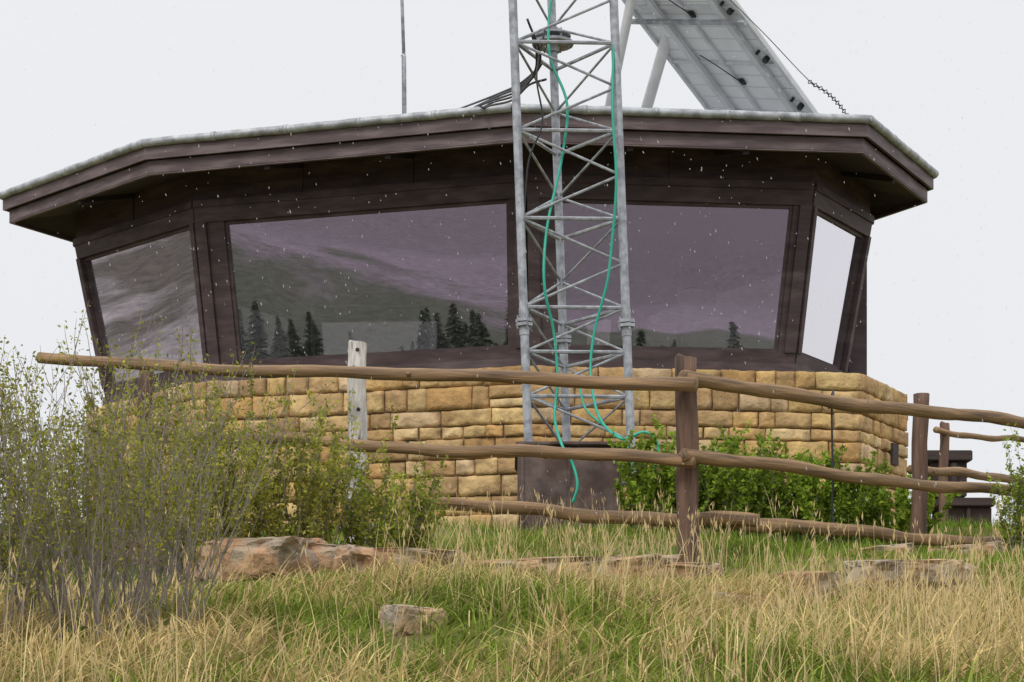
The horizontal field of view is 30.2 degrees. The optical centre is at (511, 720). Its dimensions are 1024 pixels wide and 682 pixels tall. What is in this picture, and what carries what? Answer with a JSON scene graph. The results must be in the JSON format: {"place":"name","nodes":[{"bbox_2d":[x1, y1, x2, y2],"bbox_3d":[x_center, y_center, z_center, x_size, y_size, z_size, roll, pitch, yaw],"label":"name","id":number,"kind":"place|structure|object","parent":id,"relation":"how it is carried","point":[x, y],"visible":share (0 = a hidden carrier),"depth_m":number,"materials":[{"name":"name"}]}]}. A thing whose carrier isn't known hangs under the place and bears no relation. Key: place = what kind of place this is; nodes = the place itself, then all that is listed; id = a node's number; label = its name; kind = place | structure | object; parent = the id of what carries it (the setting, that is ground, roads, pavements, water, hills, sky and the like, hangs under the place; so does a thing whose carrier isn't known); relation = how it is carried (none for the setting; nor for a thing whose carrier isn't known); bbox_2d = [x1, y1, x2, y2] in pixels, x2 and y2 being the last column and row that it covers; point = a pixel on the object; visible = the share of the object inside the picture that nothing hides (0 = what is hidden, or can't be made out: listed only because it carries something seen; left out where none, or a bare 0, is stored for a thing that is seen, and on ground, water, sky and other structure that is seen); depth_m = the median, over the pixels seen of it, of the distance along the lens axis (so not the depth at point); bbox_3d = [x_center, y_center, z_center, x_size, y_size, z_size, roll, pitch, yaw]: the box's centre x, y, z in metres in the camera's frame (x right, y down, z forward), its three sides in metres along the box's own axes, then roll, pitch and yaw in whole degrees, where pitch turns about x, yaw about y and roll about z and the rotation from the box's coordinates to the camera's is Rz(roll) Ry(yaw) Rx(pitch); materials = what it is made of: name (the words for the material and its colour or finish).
{"place":"outdoors","nodes":[
{"label":"outdoors","id":0,"kind":"place"},
{"bbox_2d":[0,515,1023,681],"bbox_3d":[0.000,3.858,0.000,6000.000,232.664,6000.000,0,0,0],"label":"ground","id":1,"kind":"structure","parent":0,"point":[417,636],"depth_m":11.19,"materials":[{"name":"green plant"}]},
{"bbox_2d":[0,376,105,646],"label":"shrub","id":2,"kind":"object","parent":1,"relation":"on","point":[8,512],"visible":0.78,"depth_m":9.58,"materials":[{"name":"green plant"}]},
{"bbox_2d":[0,339,172,563],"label":"shrub","id":3,"kind":"object","parent":1,"relation":"on","point":[83,421],"visible":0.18,"depth_m":14.85,"materials":[{"name":"green plant"}]},
{"bbox_2d":[114,537,198,564],"bbox_3d":[-2.700,-1.287,14.975,0.838,0.324,0.657,2,5,23],"label":"sandstone rock","id":4,"kind":"object","parent":1,"relation":"on","point":[139,552],"visible":0.02,"depth_m":14.76,"materials":[{"name":"brown stone"}]},
{"bbox_2d":[0,302,337,647],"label":"shrub","id":5,"kind":"object","parent":1,"relation":"on","point":[102,500],"visible":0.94,"depth_m":9.93,"materials":[{"name":"green plant"}]},
{"bbox_2d":[107,369,292,579],"bbox_3d":[-2.369,-1.789,14.171,1.366,1.653,1.621,0,0,0],"label":"shrub","id":6,"kind":"object","parent":1,"relation":"on","point":[255,518],"visible":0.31,"depth_m":14.06,"materials":[{"name":"green plant"}]},
{"bbox_2d":[183,536,327,581],"bbox_3d":[-1.858,-1.110,14.011,0.950,0.472,0.886,-1,4,18],"label":"sandstone rock","id":7,"kind":"object","parent":1,"relation":"on","point":[274,553],"visible":0.47,"depth_m":13.62,"materials":[{"name":"beige stone"}]},
{"bbox_2d":[204,371,399,544],"bbox_3d":[-1.668,-1.860,14.605,1.465,1.485,1.414,0,0,-14],"label":"shrub","id":8,"kind":"object","parent":1,"relation":"on","point":[315,496],"visible":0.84,"depth_m":14.35,"materials":[{"name":"green plant"}]},
{"bbox_2d":[308,543,373,571],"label":"sandstone rock","id":9,"kind":"object","parent":1,"relation":"on","point":[326,553],"visible":0.2,"depth_m":13.87,"materials":[{"name":"beige stone"}]},
{"bbox_2d":[328,440,449,548],"bbox_3d":[-0.985,-1.662,14.847,1.002,1.153,1.186,0,0,0],"label":"shrub","id":10,"kind":"object","parent":1,"relation":"on","point":[394,529],"visible":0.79,"depth_m":14.66,"materials":[{"name":"green plant"}]},
{"bbox_2d":[333,547,466,576],"bbox_3d":[-0.768,-1.055,13.706,0.927,0.372,1.056,2,4,5],"label":"sandstone rock","id":11,"kind":"object","parent":1,"relation":"on","point":[358,557],"visible":0.41,"depth_m":13.24,"materials":[{"name":"beige stone"}]},
{"bbox_2d":[379,604,447,635],"bbox_3d":[-0.550,-0.507,10.303,0.345,0.240,0.336,3,3,-24],"label":"sandstone rock","id":12,"kind":"object","parent":1,"relation":"on","point":[392,611],"visible":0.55,"depth_m":10.17,"materials":[{"name":"beige stone"}]},
{"bbox_2d":[85,365,907,529],"bbox_3d":[-0.391,-3.120,29.291,12.286,3.248,8.116,0,0,0],"label":"stone base","id":13,"kind":"object","parent":1,"relation":"on","point":[862,386],"visible":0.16,"depth_m":25.68,"materials":[{"name":"stone"}]},
{"bbox_2d":[103,358,817,405],"bbox_3d":[-0.684,-4.729,28.998,10.958,0.258,7.167,0,0,0],"label":"window sill","id":14,"kind":"structure","parent":13,"relation":"on","point":[712,365],"depth_m":25.69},
{"bbox_2d":[75,182,871,396],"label":"window frames","id":15,"kind":"structure","parent":13,"relation":"on","point":[217,297],"depth_m":25.94,"materials":[{"name":"brown wood"}]},
{"bbox_2d":[87,203,859,382],"bbox_3d":[-0.705,-5.972,29.016,11.374,1.831,7.562,0,0,0],"label":"window glass","id":16,"kind":"object","parent":15,"relation":"in","point":[156,277],"visible":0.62,"depth_m":27.79,"materials":[{"name":"glass"}]},
{"bbox_2d":[73,145,873,306],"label":"header boards","id":17,"kind":"object","parent":15,"relation":"on","point":[643,166],"visible":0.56,"depth_m":25.88,"materials":[{"name":"brown paint"}]},
{"bbox_2d":[10,126,927,288],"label":"roof deck","id":18,"kind":"structure","parent":17,"relation":"on","point":[403,249],"depth_m":29.42,"materials":[{"name":"paint"}]},
{"bbox_2d":[400,0,406,113],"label":"antenna pole","id":19,"kind":"object","parent":18,"relation":"on","point":[404,98],"visible":0.71,"depth_m":28.98,"materials":[{"name":"metal"}]},
{"bbox_2d":[3,112,933,242],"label":"fascia","id":20,"kind":"structure","parent":18,"relation":"attached to","point":[16,208],"depth_m":24.64,"materials":[{"name":"paint"}]},
{"bbox_2d":[0,103,938,204],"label":"rolled metal edge","id":21,"kind":"object","parent":18,"relation":"attached to","point":[896,141],"visible":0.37,"depth_m":24.44,"materials":[{"name":"metal"}]},
{"bbox_2d":[605,0,848,113],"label":"solar panel array","id":22,"kind":"object","parent":18,"relation":"on","point":[719,54],"visible":0.87,"depth_m":27.17,"materials":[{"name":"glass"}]},
{"bbox_2d":[890,443,898,465],"bbox_3d":[5.427,-3.770,26.902,0.040,0.300,0.240,0,0,30],"label":"wall vent","id":23,"kind":"object","parent":13,"relation":"attached to","point":[894,455],"depth_m":26.84,"materials":[{"name":"grey metal"}]},
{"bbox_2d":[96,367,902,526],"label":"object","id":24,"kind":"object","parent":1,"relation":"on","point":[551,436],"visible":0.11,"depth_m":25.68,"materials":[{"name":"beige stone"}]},
{"bbox_2d":[302,255,715,355],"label":"interior fittings","id":25,"kind":"object","parent":24,"relation":"on","point":[472,303],"visible":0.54,"depth_m":30.30,"materials":[{"name":"paint"}]},
{"bbox_2d":[846,265,866,374],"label":"wall","id":26,"kind":"structure","parent":24,"relation":"on","point":[858,361],"depth_m":27.60,"materials":[{"name":"brown paint"}]},
{"bbox_2d":[462,559,546,577],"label":"sandstone rock","id":27,"kind":"object","parent":1,"relation":"on","point":[533,565],"visible":0.13,"depth_m":13.54,"materials":[{"name":"beige stone"}]},
{"bbox_2d":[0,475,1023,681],"bbox_3d":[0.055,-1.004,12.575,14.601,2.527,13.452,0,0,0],"label":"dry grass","id":28,"kind":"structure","parent":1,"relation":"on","point":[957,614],"depth_m":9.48,"materials":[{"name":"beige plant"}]},
{"bbox_2d":[36,340,1023,562],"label":"split rail fence","id":29,"kind":"object","parent":1,"relation":"on","point":[686,382],"visible":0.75,"depth_m":15.86,"materials":[{"name":"brown wood"}]},
{"bbox_2d":[495,554,622,581],"bbox_3d":[0.259,-1.055,14.124,1.219,0.322,0.936,-2,4,4],"label":"sandstone rock","id":30,"kind":"object","parent":1,"relation":"on","point":[549,561],"visible":0.2,"depth_m":13.73,"materials":[{"name":"beige stone"}]},
{"bbox_2d":[460,0,659,528],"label":"lattice tower","id":31,"kind":"structure","parent":1,"relation":"on","point":[551,40],"depth_m":20.02,"materials":[{"name":"metal"}]},
{"bbox_2d":[515,441,621,533],"bbox_3d":[0.590,-2.220,20.320,1.120,1.240,2.040,0,0,0],"label":"equipment box","id":32,"kind":"object","parent":1,"relation":"on","point":[547,479],"visible":0.48,"depth_m":19.35,"materials":[{"name":"brown paint"}]},
{"bbox_2d":[615,553,687,580],"bbox_3d":[0.852,-1.071,14.184,0.942,0.305,0.883,-2,3,27],"label":"sandstone rock","id":33,"kind":"object","parent":1,"relation":"on","point":[639,558],"visible":0.16,"depth_m":13.71,"materials":[{"name":"beige stone"}]},
{"bbox_2d":[605,414,728,533],"bbox_3d":[1.509,-2.275,18.201,1.255,1.174,1.180,0,0,0],"label":"shrub","id":34,"kind":"object","parent":1,"relation":"on","point":[642,480],"visible":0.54,"depth_m":17.87,"materials":[{"name":"green plant"}]},
{"bbox_2d":[657,562,724,580],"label":"sandstone rock","id":35,"kind":"object","parent":1,"relation":"on","point":[679,568],"visible":0.38,"depth_m":13.59,"materials":[{"name":"beige stone"}]},
{"bbox_2d":[711,592,773,608],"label":"sandstone rock","id":36,"kind":"object","parent":1,"relation":"on","point":[736,593],"visible":0.17,"depth_m":11.49,"materials":[{"name":"beige stone"}]},
{"bbox_2d":[674,420,817,540],"bbox_3d":[2.222,-2.285,18.412,1.568,1.303,1.424,0,0,-23],"label":"shrub","id":37,"kind":"object","parent":1,"relation":"on","point":[736,493],"visible":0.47,"depth_m":18.05,"materials":[{"name":"green plant"}]},
{"bbox_2d":[777,571,844,602],"bbox_3d":[1.903,-0.770,12.012,0.384,0.356,0.341,-3,5,-21],"label":"sandstone rock","id":38,"kind":"object","parent":1,"relation":"on","point":[825,583],"visible":0.35,"depth_m":11.87,"materials":[{"name":"beige stone"}]},
{"bbox_2d":[740,441,891,543],"bbox_3d":[2.928,-2.170,18.429,1.470,1.087,1.632,0,0,0],"label":"shrub","id":39,"kind":"object","parent":1,"relation":"on","point":[848,508],"visible":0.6,"depth_m":18.11,"materials":[{"name":"green plant"}]},
{"bbox_2d":[849,543,915,554],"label":"sandstone rock","id":40,"kind":"object","parent":1,"relation":"on","point":[901,546],"visible":0.27,"depth_m":15.28,"materials":[{"name":"beige stone"}]},
{"bbox_2d":[826,458,961,543],"bbox_3d":[3.648,-2.109,18.686,1.228,0.966,1.203,0,0,-30],"label":"shrub","id":41,"kind":"object","parent":1,"relation":"on","point":[885,505],"visible":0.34,"depth_m":18.41,"materials":[{"name":"green plant"}]},
{"bbox_2d":[843,559,975,589],"bbox_3d":[2.720,-0.966,13.003,0.920,0.277,0.679,1,4,17],"label":"sandstone rock","id":42,"kind":"object","parent":1,"relation":"on","point":[882,566],"visible":0.4,"depth_m":12.72,"materials":[{"name":"beige stone"}]},
{"bbox_2d":[927,450,993,528],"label":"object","id":43,"kind":"structure","parent":1,"relation":"on","point":[975,508],"depth_m":23.30,"materials":[{"name":"brown wood"}]},
{"bbox_2d":[930,541,1006,556],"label":"sandstone rock","id":44,"kind":"object","parent":1,"relation":"on","point":[964,547],"visible":0.29,"depth_m":16.57,"materials":[{"name":"beige stone"}]},
{"bbox_2d":[986,422,1023,552],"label":"shrub","id":45,"kind":"object","parent":1,"relation":"on","point":[1017,527],"visible":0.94,"depth_m":17.26,"materials":[{"name":"green plant"}]},
{"bbox_2d":[0,0,1023,523],"label":"sky","id":46,"kind":"structure","parent":0,"point":[81,80],"materials":[{"name":"white"}]}
]}

